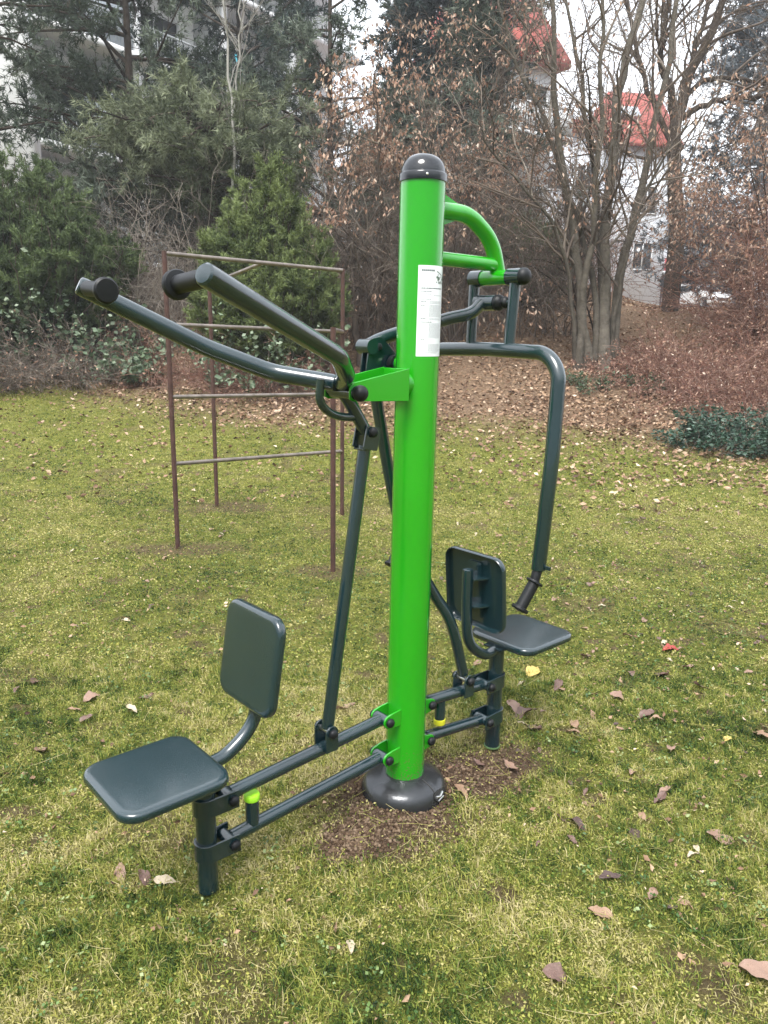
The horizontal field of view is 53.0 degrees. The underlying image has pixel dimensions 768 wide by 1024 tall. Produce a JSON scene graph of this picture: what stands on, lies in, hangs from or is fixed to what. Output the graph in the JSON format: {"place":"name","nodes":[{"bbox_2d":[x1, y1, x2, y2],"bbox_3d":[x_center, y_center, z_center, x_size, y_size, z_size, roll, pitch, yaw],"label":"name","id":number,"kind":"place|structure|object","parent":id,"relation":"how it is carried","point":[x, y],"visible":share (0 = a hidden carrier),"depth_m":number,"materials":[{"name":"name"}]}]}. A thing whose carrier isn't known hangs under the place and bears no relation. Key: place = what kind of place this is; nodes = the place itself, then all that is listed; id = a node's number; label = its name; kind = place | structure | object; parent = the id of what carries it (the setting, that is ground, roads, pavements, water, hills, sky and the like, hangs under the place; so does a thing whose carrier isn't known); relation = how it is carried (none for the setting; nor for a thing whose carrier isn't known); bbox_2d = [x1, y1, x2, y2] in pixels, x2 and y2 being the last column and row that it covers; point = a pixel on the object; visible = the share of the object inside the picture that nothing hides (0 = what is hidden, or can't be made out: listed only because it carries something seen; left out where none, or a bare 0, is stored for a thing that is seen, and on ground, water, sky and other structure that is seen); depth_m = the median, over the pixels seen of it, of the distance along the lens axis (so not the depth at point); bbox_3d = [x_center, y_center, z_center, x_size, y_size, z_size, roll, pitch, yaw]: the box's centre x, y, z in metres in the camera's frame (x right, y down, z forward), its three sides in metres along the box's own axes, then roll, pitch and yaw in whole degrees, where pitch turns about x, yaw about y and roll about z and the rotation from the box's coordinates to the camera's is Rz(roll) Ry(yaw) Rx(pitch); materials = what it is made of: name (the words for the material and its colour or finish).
{"place":"outdoors","nodes":[
{"label":"outdoors","id":0,"kind":"place"},
{"bbox_2d":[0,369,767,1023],"bbox_3d":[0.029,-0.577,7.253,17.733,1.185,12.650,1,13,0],"label":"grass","id":1,"kind":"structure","parent":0,"point":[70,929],"depth_m":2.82,"materials":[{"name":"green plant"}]},
{"bbox_2d":[514,706,540,720],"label":"fallen leaf","id":2,"kind":"object","parent":1,"relation":"on","point":[520,709],"visible":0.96,"depth_m":3.40,"materials":[{"name":"brown plant"}]},
{"bbox_2d":[0,274,767,1023],"bbox_3d":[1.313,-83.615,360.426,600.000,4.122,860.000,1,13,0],"label":"ground","id":3,"kind":"structure","parent":0,"point":[704,970],"depth_m":4.46,"materials":[{"name":"green plant"}]},
{"bbox_2d":[30,678,38,683],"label":"fallen leaf","id":4,"kind":"object","parent":3,"relation":"on","point":[32,680],"visible":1,"depth_m":3.64,"materials":[{"name":"brown plant"}]},
{"bbox_2d":[0,0,70,151],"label":"pine tree","id":5,"kind":"object","parent":3,"relation":"on","point":[27,63],"visible":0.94,"depth_m":13.55,"materials":[{"name":"green plant"}]},
{"bbox_2d":[34,747,47,751],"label":"fallen leaf","id":6,"kind":"object","parent":3,"relation":"on","point":[37,749],"visible":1,"depth_m":3.07,"materials":[{"name":"brown plant"}]},
{"bbox_2d":[0,144,148,365],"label":"yew shrub","id":7,"kind":"object","parent":3,"relation":"on","point":[54,249],"visible":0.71,"depth_m":12.21,"materials":[{"name":"green plant"}]},
{"bbox_2d":[0,306,152,398],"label":"dry bush","id":8,"kind":"object","parent":3,"relation":"on","point":[47,368],"visible":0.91,"depth_m":11.81,"materials":[{"name":"brown plant"}]},
{"bbox_2d":[78,713,96,723],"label":"fallen leaf","id":9,"kind":"object","parent":3,"relation":"on","point":[84,717],"visible":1,"depth_m":3.30,"materials":[{"name":"brown plant"}]},
{"bbox_2d":[83,690,99,701],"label":"fallen leaf","id":10,"kind":"object","parent":3,"relation":"on","point":[88,695],"visible":0.97,"depth_m":3.49,"materials":[{"name":"brown plant"}]},
{"bbox_2d":[0,239,184,374],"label":"bramble bush","id":11,"kind":"object","parent":3,"relation":"on","point":[60,308],"visible":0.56,"depth_m":12.12,"materials":[{"name":"green plant"}]},
{"bbox_2d":[5,156,196,303],"bbox_3d":[-7.524,-5.979,16.405,7.484,3.612,6.114,-4,14,-19],"label":"bare bush","id":12,"kind":"object","parent":3,"relation":"on","point":[141,225],"visible":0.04,"depth_m":16.06,"materials":[{"name":"brown plant"}]},
{"bbox_2d":[60,328,173,388],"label":"bramble bush","id":13,"kind":"object","parent":3,"relation":"on","point":[140,367],"visible":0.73,"depth_m":12.01,"materials":[{"name":"green plant"}]},
{"bbox_2d":[114,862,125,880],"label":"fallen leaf","id":14,"kind":"object","parent":3,"relation":"on","point":[122,866],"visible":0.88,"depth_m":2.37,"materials":[{"name":"brown plant"}]},
{"bbox_2d":[126,704,136,711],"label":"fallen leaf","id":15,"kind":"object","parent":3,"relation":"on","point":[132,707],"visible":1,"depth_m":3.41,"materials":[{"name":"white plant"}]},
{"bbox_2d":[0,0,279,299],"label":"pine tree","id":16,"kind":"object","parent":3,"relation":"on","point":[87,78],"visible":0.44,"depth_m":15.84,"materials":[{"name":"green plant"}]},
{"bbox_2d":[138,869,150,888],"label":"fallen leaf","id":17,"kind":"object","parent":3,"relation":"on","point":[143,875],"visible":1,"depth_m":2.35,"materials":[{"name":"brown plant"}]},
{"bbox_2d":[149,874,175,883],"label":"fallen leaf","id":18,"kind":"object","parent":3,"relation":"on","point":[162,878],"visible":1,"depth_m":2.34,"materials":[{"name":"beige plant"}]},
{"bbox_2d":[0,0,360,270],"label":"apartment building","id":19,"kind":"structure","parent":3,"relation":"on","point":[116,43],"depth_m":25.80,"materials":[{"name":"paint"}]},
{"bbox_2d":[36,80,80,146],"bbox_3d":[-10.633,-12.991,25.376,0.080,2.150,2.300,9,15,32],"label":"window","id":20,"kind":"structure","parent":19,"relation":"in","point":[51,80],"depth_m":25.38,"materials":[{"name":"white"}]},
{"bbox_2d":[141,12,179,58],"bbox_3d":[-8.332,-17.309,27.899,0.080,1.400,2.300,9,15,32],"label":"window","id":21,"kind":"structure","parent":19,"relation":"in","point":[174,29],"depth_m":28.23,"materials":[{"name":"white glass"}]},
{"bbox_2d":[150,207,182,244],"bbox_3d":[-8.433,-10.879,29.384,0.080,1.400,2.300,9,15,32],"label":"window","id":22,"kind":"structure","parent":19,"relation":"in","point":[160,207],"depth_m":29.41,"materials":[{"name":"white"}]},
{"bbox_2d":[26,142,352,354],"bbox_3d":[-3.941,-4.550,13.340,7.012,3.788,5.196,1,13,0],"label":"bare bush","id":23,"kind":"object","parent":3,"relation":"on","point":[152,287],"visible":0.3,"depth_m":13.39,"materials":[{"name":"brown plant"}]},
{"bbox_2d":[60,45,341,235],"bbox_3d":[-3.502,-5.954,14.631,4.959,5.259,4.814,-4,14,-21],"label":"pine tree","id":24,"kind":"object","parent":3,"relation":"on","point":[162,122],"visible":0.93,"depth_m":13.60,"materials":[{"name":"green plant"}]},
{"bbox_2d":[101,315,359,407],"bbox_3d":[-2.327,-2.310,12.329,4.433,1.729,2.912,1,13,0],"label":"bramble thicket","id":25,"kind":"object","parent":3,"relation":"on","point":[236,385],"visible":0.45,"depth_m":11.95,"materials":[{"name":"brown plant"}]},
{"bbox_2d":[103,0,370,276],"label":"pine tree","id":26,"kind":"object","parent":3,"relation":"on","point":[216,23],"visible":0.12,"depth_m":21.59,"materials":[{"name":"green plant"}]},
{"bbox_2d":[198,0,278,207],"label":"birch sapling","id":27,"kind":"object","parent":3,"relation":"on","point":[224,7],"visible":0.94,"depth_m":12.96,"materials":[{"name":"grey plant"}]},
{"bbox_2d":[95,159,395,327],"bbox_3d":[-3.182,-5.334,15.521,8.088,3.695,5.243,1,13,0],"label":"bare bush","id":28,"kind":"object","parent":3,"relation":"on","point":[187,234],"visible":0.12,"depth_m":15.26,"materials":[{"name":"brown plant"}]},
{"bbox_2d":[162,251,344,572],"bbox_3d":[-0.960,-0.850,6.149,1.276,2.240,2.001,1,13,0],"label":"climbing frame","id":29,"kind":"object","parent":3,"relation":"on","point":[332,451],"visible":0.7,"depth_m":5.91,"materials":[{"name":"paint"}]},
{"bbox_2d":[181,302,350,401],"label":"bramble bush","id":30,"kind":"object","parent":3,"relation":"on","point":[251,380],"visible":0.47,"depth_m":11.52,"materials":[{"name":"green plant"}]},
{"bbox_2d":[182,149,354,382],"bbox_3d":[-1.887,-3.913,12.315,2.878,3.675,2.558,1,13,0],"label":"juniper shrub","id":31,"kind":"object","parent":3,"relation":"on","point":[266,225],"visible":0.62,"depth_m":11.79,"materials":[{"name":"green plant"}]},
{"bbox_2d":[288,73,355,235],"bbox_3d":[-1.018,-5.322,13.148,1.115,4.314,0.983,1,13,0],"label":"thin sapling","id":32,"kind":"object","parent":3,"relation":"on","point":[322,145],"visible":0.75,"depth_m":12.93,"materials":[{"name":"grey plant"}]},
{"bbox_2d":[75,153,571,895],"bbox_3d":[-0.021,0.017,2.488,1.898,2.229,0.746,-10,17,-40],"label":"outdoor gym machine","id":33,"kind":"object","parent":3,"relation":"on","point":[149,781],"visible":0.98,"depth_m":2.46,"materials":[{"name":"green paint"}]},
{"bbox_2d":[198,0,459,295],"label":"pine tree","id":34,"kind":"object","parent":3,"relation":"on","point":[301,37],"visible":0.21,"depth_m":16.98,"materials":[{"name":"green plant"}]},
{"bbox_2d":[336,702,354,708],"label":"fallen leaf","id":35,"kind":"object","parent":3,"relation":"on","point":[353,704],"visible":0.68,"depth_m":3.46,"materials":[{"name":"brown plant"}]},
{"bbox_2d":[346,939,354,953],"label":"fallen leaf","id":36,"kind":"object","parent":3,"relation":"on","point":[351,949],"visible":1,"depth_m":2.09,"materials":[{"name":"plant"}]},
{"bbox_2d":[283,3,471,366],"bbox_3d":[-0.250,-5.298,12.930,3.665,5.658,3.427,1,13,0],"label":"beech tree","id":37,"kind":"object","parent":3,"relation":"on","point":[385,155],"visible":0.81,"depth_m":12.70,"materials":[{"name":"brown plant"}]},
{"bbox_2d":[0,275,767,1023],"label":"leaf litter","id":38,"kind":"object","parent":3,"relation":"on","point":[568,423],"visible":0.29,"depth_m":10.43,"materials":[{"name":"brown plant"}]},
{"bbox_2d":[0,520,767,1022],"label":"lawn weeds","id":39,"kind":"object","parent":3,"relation":"on","point":[178,1000],"visible":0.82,"depth_m":2.78,"materials":[{"name":"green plant"}]},
{"bbox_2d":[181,111,597,351],"bbox_3d":[0.232,-4.859,13.767,7.376,4.524,7.061,-4,14,-21],"label":"bare bush","id":40,"kind":"object","parent":3,"relation":"on","point":[385,303],"visible":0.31,"depth_m":13.57,"materials":[{"name":"brown plant"}]},
{"bbox_2d":[263,724,591,911],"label":"soil crumbs","id":41,"kind":"object","parent":3,"relation":"on","point":[341,841],"visible":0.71,"depth_m":2.64,"materials":[{"name":"brown soil"}]},
{"bbox_2d":[353,0,551,289],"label":"spruce tree","id":42,"kind":"object","parent":3,"relation":"on","point":[430,7],"visible":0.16,"depth_m":20.05,"materials":[{"name":"green plant"}]},
{"bbox_2d":[312,0,593,341],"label":"beech tree","id":43,"kind":"object","parent":3,"relation":"on","point":[455,197],"visible":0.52,"depth_m":13.93,"materials":[{"name":"brown plant"}]},
{"bbox_2d":[454,784,467,798],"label":"fallen leaf","id":44,"kind":"object","parent":3,"relation":"on","point":[461,787],"visible":1,"depth_m":2.79,"materials":[{"name":"brown plant"}]},
{"bbox_2d":[473,758,485,768],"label":"fallen leaf","id":45,"kind":"object","parent":3,"relation":"on","point":[478,762],"visible":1,"depth_m":3.00,"materials":[{"name":"brown plant"}]},
{"bbox_2d":[242,105,724,296],"bbox_3d":[1.467,-7.191,18.297,10.764,4.542,7.736,-2,13,-13],"label":"bare bush","id":46,"kind":"object","parent":3,"relation":"on","point":[463,246],"visible":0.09,"depth_m":17.78,"materials":[{"name":"brown plant"}]},
{"bbox_2d":[392,0,589,297],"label":"pine tree","id":47,"kind":"object","parent":3,"relation":"on","point":[483,4],"visible":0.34,"depth_m":17.04,"materials":[{"name":"green plant"}]},
{"bbox_2d":[264,81,734,342],"bbox_3d":[2.028,-5.529,14.909,8.175,5.101,7.408,1,13,0],"label":"bare bush","id":48,"kind":"object","parent":3,"relation":"on","point":[518,246],"visible":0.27,"depth_m":14.27,"materials":[{"name":"brown plant"}]},
{"bbox_2d":[427,0,572,224],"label":"red roofed house","id":49,"kind":"structure","parent":3,"relation":"on","point":[542,76],"depth_m":30.38,"materials":[{"name":"paint"}]},
{"bbox_2d":[505,78,518,126],"bbox_3d":[4.688,-15.833,29.947,1.300,2.000,0.080,-7,15,-29],"label":"window","id":50,"kind":"structure","parent":49,"relation":"in","point":[514,78],"depth_m":30.03,"materials":[{"name":"white"}]},
{"bbox_2d":[520,83,548,130],"bbox_3d":[5.989,-15.981,30.678,1.300,2.000,0.080,-6,15,-29],"label":"window","id":51,"kind":"structure","parent":49,"relation":"in","point":[542,94],"depth_m":30.69,"materials":[{"name":"white"}]},
{"bbox_2d":[503,759,518,771],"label":"fallen leaf","id":52,"kind":"object","parent":3,"relation":"on","point":[507,763],"visible":1,"depth_m":2.99,"materials":[{"name":"brown plant"}]},
{"bbox_2d":[506,699,519,712],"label":"fallen leaf","id":53,"kind":"object","parent":3,"relation":"on","point":[514,704],"visible":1,"depth_m":3.45,"materials":[{"name":"brown plant"}]},
{"bbox_2d":[471,205,572,308],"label":"yew shrub","id":54,"kind":"object","parent":3,"relation":"on","point":[532,302],"visible":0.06,"depth_m":16.28,"materials":[{"name":"brown plant"}]},
{"bbox_2d":[526,666,540,677],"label":"fallen leaf","id":55,"kind":"object","parent":3,"relation":"on","point":[533,668],"visible":1,"depth_m":3.83,"materials":[{"name":"yellow plant"}]},
{"bbox_2d":[525,724,541,729],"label":"fallen leaf","id":56,"kind":"object","parent":3,"relation":"on","point":[539,727],"visible":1,"depth_m":3.27,"materials":[{"name":"brown plant"}]},
{"bbox_2d":[539,962,567,983],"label":"fallen leaf","id":57,"kind":"object","parent":3,"relation":"on","point":[553,971],"visible":0.97,"depth_m":2.01,"materials":[{"name":"brown plant"}]},
{"bbox_2d":[554,679,562,691],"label":"fallen leaf","id":58,"kind":"object","parent":3,"relation":"on","point":[558,682],"visible":1,"depth_m":3.69,"materials":[{"name":"brown plant"}]},
{"bbox_2d":[455,65,677,357],"bbox_3d":[3.318,-5.072,13.569,5.015,4.700,3.402,-11,18,-42],"label":"beech tree","id":59,"kind":"object","parent":3,"relation":"on","point":[546,274],"visible":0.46,"depth_m":13.36,"materials":[{"name":"brown plant"}]},
{"bbox_2d":[568,835,576,843],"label":"fallen leaf","id":60,"kind":"object","parent":3,"relation":"on","point":[573,838],"visible":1,"depth_m":2.55,"materials":[{"name":"brown plant"}]},
{"bbox_2d":[565,728,579,732],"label":"fallen leaf","id":61,"kind":"object","parent":3,"relation":"on","point":[574,730],"visible":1,"depth_m":3.25,"materials":[{"name":"brown plant"}]},
{"bbox_2d":[564,816,584,830],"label":"fallen leaf","id":62,"kind":"object","parent":3,"relation":"on","point":[577,819],"visible":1,"depth_m":2.63,"materials":[{"name":"brown plant"}]},
{"bbox_2d":[570,720,578,727],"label":"fallen leaf","id":63,"kind":"object","parent":3,"relation":"on","point":[575,723],"visible":1,"depth_m":3.31,"materials":[{"name":"brown plant"}]},
{"bbox_2d":[398,0,767,370],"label":"bare tree","id":64,"kind":"object","parent":3,"relation":"on","point":[606,329],"visible":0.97,"depth_m":12.27,"materials":[{"name":"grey plant"}]},
{"bbox_2d":[523,172,658,296],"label":"bare bush","id":65,"kind":"object","parent":3,"relation":"on","point":[614,270],"visible":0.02,"depth_m":19.49,"materials":[{"name":"brown plant"}]},
{"bbox_2d":[590,709,595,718],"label":"fallen leaf","id":66,"kind":"object","parent":3,"relation":"on","point":[591,714],"visible":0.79,"depth_m":3.41,"materials":[{"name":"brown plant"}]},
{"bbox_2d":[588,905,613,918],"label":"fallen leaf","id":67,"kind":"object","parent":3,"relation":"on","point":[597,909],"visible":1,"depth_m":2.23,"materials":[{"name":"brown plant"}]},
{"bbox_2d":[595,870,621,877],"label":"fallen leaf","id":68,"kind":"object","parent":3,"relation":"on","point":[605,873],"visible":1,"depth_m":2.39,"materials":[{"name":"brown plant"}]},
{"bbox_2d":[546,91,683,304],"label":"pale house","id":69,"kind":"structure","parent":3,"relation":"on","point":[647,294],"depth_m":43.25,"materials":[{"name":"white paint"}]},
{"bbox_2d":[548,163,561,190],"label":"window","id":70,"kind":"structure","parent":69,"relation":"in","point":[554,163],"depth_m":42.80,"materials":[{"name":"white"}]},
{"bbox_2d":[576,164,591,190],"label":"window","id":71,"kind":"structure","parent":69,"relation":"in","point":[577,164],"depth_m":42.93,"materials":[{"name":"white"}]},
{"bbox_2d":[631,242,652,270],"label":"window","id":72,"kind":"structure","parent":69,"relation":"in","point":[641,260],"depth_m":43.62,"materials":[{"name":"white glass"}]},
{"bbox_2d":[638,185,658,214],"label":"window","id":73,"kind":"structure","parent":69,"relation":"in","point":[652,187],"depth_m":42.94,"materials":[{"name":"white glass"}]},
{"bbox_2d":[609,690,623,699],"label":"fallen leaf","id":74,"kind":"object","parent":3,"relation":"on","point":[617,693],"visible":0.85,"depth_m":3.58,"materials":[{"name":"brown plant"}]},
{"bbox_2d":[565,365,669,395],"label":"weedy clump","id":75,"kind":"object","parent":3,"relation":"on","point":[578,382],"visible":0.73,"depth_m":12.32,"materials":[{"name":"brown plant"}]},
{"bbox_2d":[502,0,767,311],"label":"bare tree","id":76,"kind":"object","parent":3,"relation":"on","point":[718,19],"visible":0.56,"depth_m":15.33,"materials":[{"name":"brown plant"}]},
{"bbox_2d":[629,828,640,840],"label":"fallen leaf","id":77,"kind":"object","parent":3,"relation":"on","point":[632,830],"visible":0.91,"depth_m":2.60,"materials":[{"name":"brown plant"}]},
{"bbox_2d":[638,812,645,819],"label":"fallen leaf","id":78,"kind":"object","parent":3,"relation":"on","point":[643,816],"visible":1,"depth_m":2.69,"materials":[{"name":"brown plant"}]},
{"bbox_2d":[638,709,657,718],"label":"fallen leaf","id":79,"kind":"object","parent":3,"relation":"on","point":[647,712],"visible":1,"depth_m":3.40,"materials":[{"name":"brown plant"}]},
{"bbox_2d":[647,887,657,898],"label":"fallen leaf","id":80,"kind":"object","parent":3,"relation":"on","point":[655,891],"visible":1,"depth_m":2.32,"materials":[{"name":"brown plant"}]},
{"bbox_2d":[649,714,665,721],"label":"fallen leaf","id":81,"kind":"object","parent":3,"relation":"on","point":[655,716],"visible":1,"depth_m":3.36,"materials":[{"name":"brown plant"}]},
{"bbox_2d":[565,334,751,403],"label":"bramble thicket","id":82,"kind":"object","parent":3,"relation":"on","point":[621,369],"visible":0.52,"depth_m":12.62,"materials":[{"name":"brown plant"}]},
{"bbox_2d":[654,790,666,802],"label":"fallen leaf","id":83,"kind":"object","parent":3,"relation":"on","point":[660,794],"visible":1,"depth_m":2.79,"materials":[{"name":"brown plant"}]},
{"bbox_2d":[654,670,670,675],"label":"fallen leaf","id":84,"kind":"object","parent":3,"relation":"on","point":[662,673],"visible":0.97,"depth_m":3.83,"materials":[{"name":"brown plant"}]},
{"bbox_2d":[659,785,672,791],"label":"fallen leaf","id":85,"kind":"object","parent":3,"relation":"on","point":[665,788],"visible":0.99,"depth_m":2.84,"materials":[{"name":"brown plant"}]},
{"bbox_2d":[662,643,680,650],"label":"fallen leaf","id":86,"kind":"object","parent":3,"relation":"on","point":[667,645],"visible":0.98,"depth_m":4.14,"materials":[{"name":"red plant"}]},
{"bbox_2d":[667,745,675,751],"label":"fallen leaf","id":87,"kind":"object","parent":3,"relation":"on","point":[671,747],"visible":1,"depth_m":3.12,"materials":[{"name":"brown plant"}]},
{"bbox_2d":[581,291,767,430],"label":"bramble thicket","id":88,"kind":"object","parent":3,"relation":"on","point":[708,391],"visible":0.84,"depth_m":11.71,"materials":[{"name":"brown plant"}]},
{"bbox_2d":[676,898,689,904],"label":"fallen leaf","id":89,"kind":"object","parent":3,"relation":"on","point":[686,901],"visible":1,"depth_m":2.28,"materials":[{"name":"brown plant"}]},
{"bbox_2d":[612,130,767,361],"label":"bramble thicket","id":90,"kind":"object","parent":3,"relation":"on","point":[755,302],"visible":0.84,"depth_m":13.84,"materials":[{"name":"brown plant"}]},
{"bbox_2d":[687,851,698,856],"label":"fallen leaf","id":91,"kind":"object","parent":3,"relation":"on","point":[690,853],"visible":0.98,"depth_m":2.50,"materials":[{"name":"beige plant"}]},
{"bbox_2d":[630,68,767,331],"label":"beech tree","id":92,"kind":"object","parent":3,"relation":"on","point":[710,195],"visible":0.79,"depth_m":14.08,"materials":[{"name":"brown plant"}]},
{"bbox_2d":[691,681,708,688],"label":"fallen leaf","id":93,"kind":"object","parent":3,"relation":"on","point":[696,683],"visible":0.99,"depth_m":3.69,"materials":[{"name":"brown plant"}]},
{"bbox_2d":[633,0,767,307],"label":"blue conifer","id":94,"kind":"object","parent":3,"relation":"on","point":[745,50],"visible":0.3,"depth_m":24.75,"materials":[{"name":"green plant"}]},
{"bbox_2d":[680,284,730,306],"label":"parked car","id":95,"kind":"object","parent":3,"relation":"on","point":[688,298],"visible":0.16,"depth_m":47.20,"materials":[{"name":"white paint"}]},
{"bbox_2d":[651,401,767,459],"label":"laurel bush","id":96,"kind":"object","parent":3,"relation":"on","point":[706,435],"visible":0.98,"depth_m":9.78,"materials":[{"name":"green plant"}]},
{"bbox_2d":[659,218,765,307],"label":"garage house","id":97,"kind":"structure","parent":3,"relation":"on","point":[693,271],"depth_m":58.99,"materials":[{"name":"white paint"}]},
{"bbox_2d":[707,830,734,843],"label":"fallen leaf","id":98,"kind":"object","parent":3,"relation":"on","point":[713,833],"visible":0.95,"depth_m":2.57,"materials":[{"name":"brown plant"}]},
{"bbox_2d":[729,959,767,979],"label":"fallen leaf","id":99,"kind":"object","parent":3,"relation":"on","point":[755,968],"visible":1,"depth_m":2.02,"materials":[{"name":"beige plant"}]},
{"bbox_2d":[753,730,767,737],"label":"fallen leaf","id":100,"kind":"object","parent":3,"relation":"on","point":[762,732],"visible":0.92,"depth_m":3.25,"materials":[{"name":"brown plant"}]},
{"bbox_2d":[332,0,767,305],"label":"sky","id":101,"kind":"structure","parent":0,"point":[573,5],"materials":[{"name":"white"}]}
]}

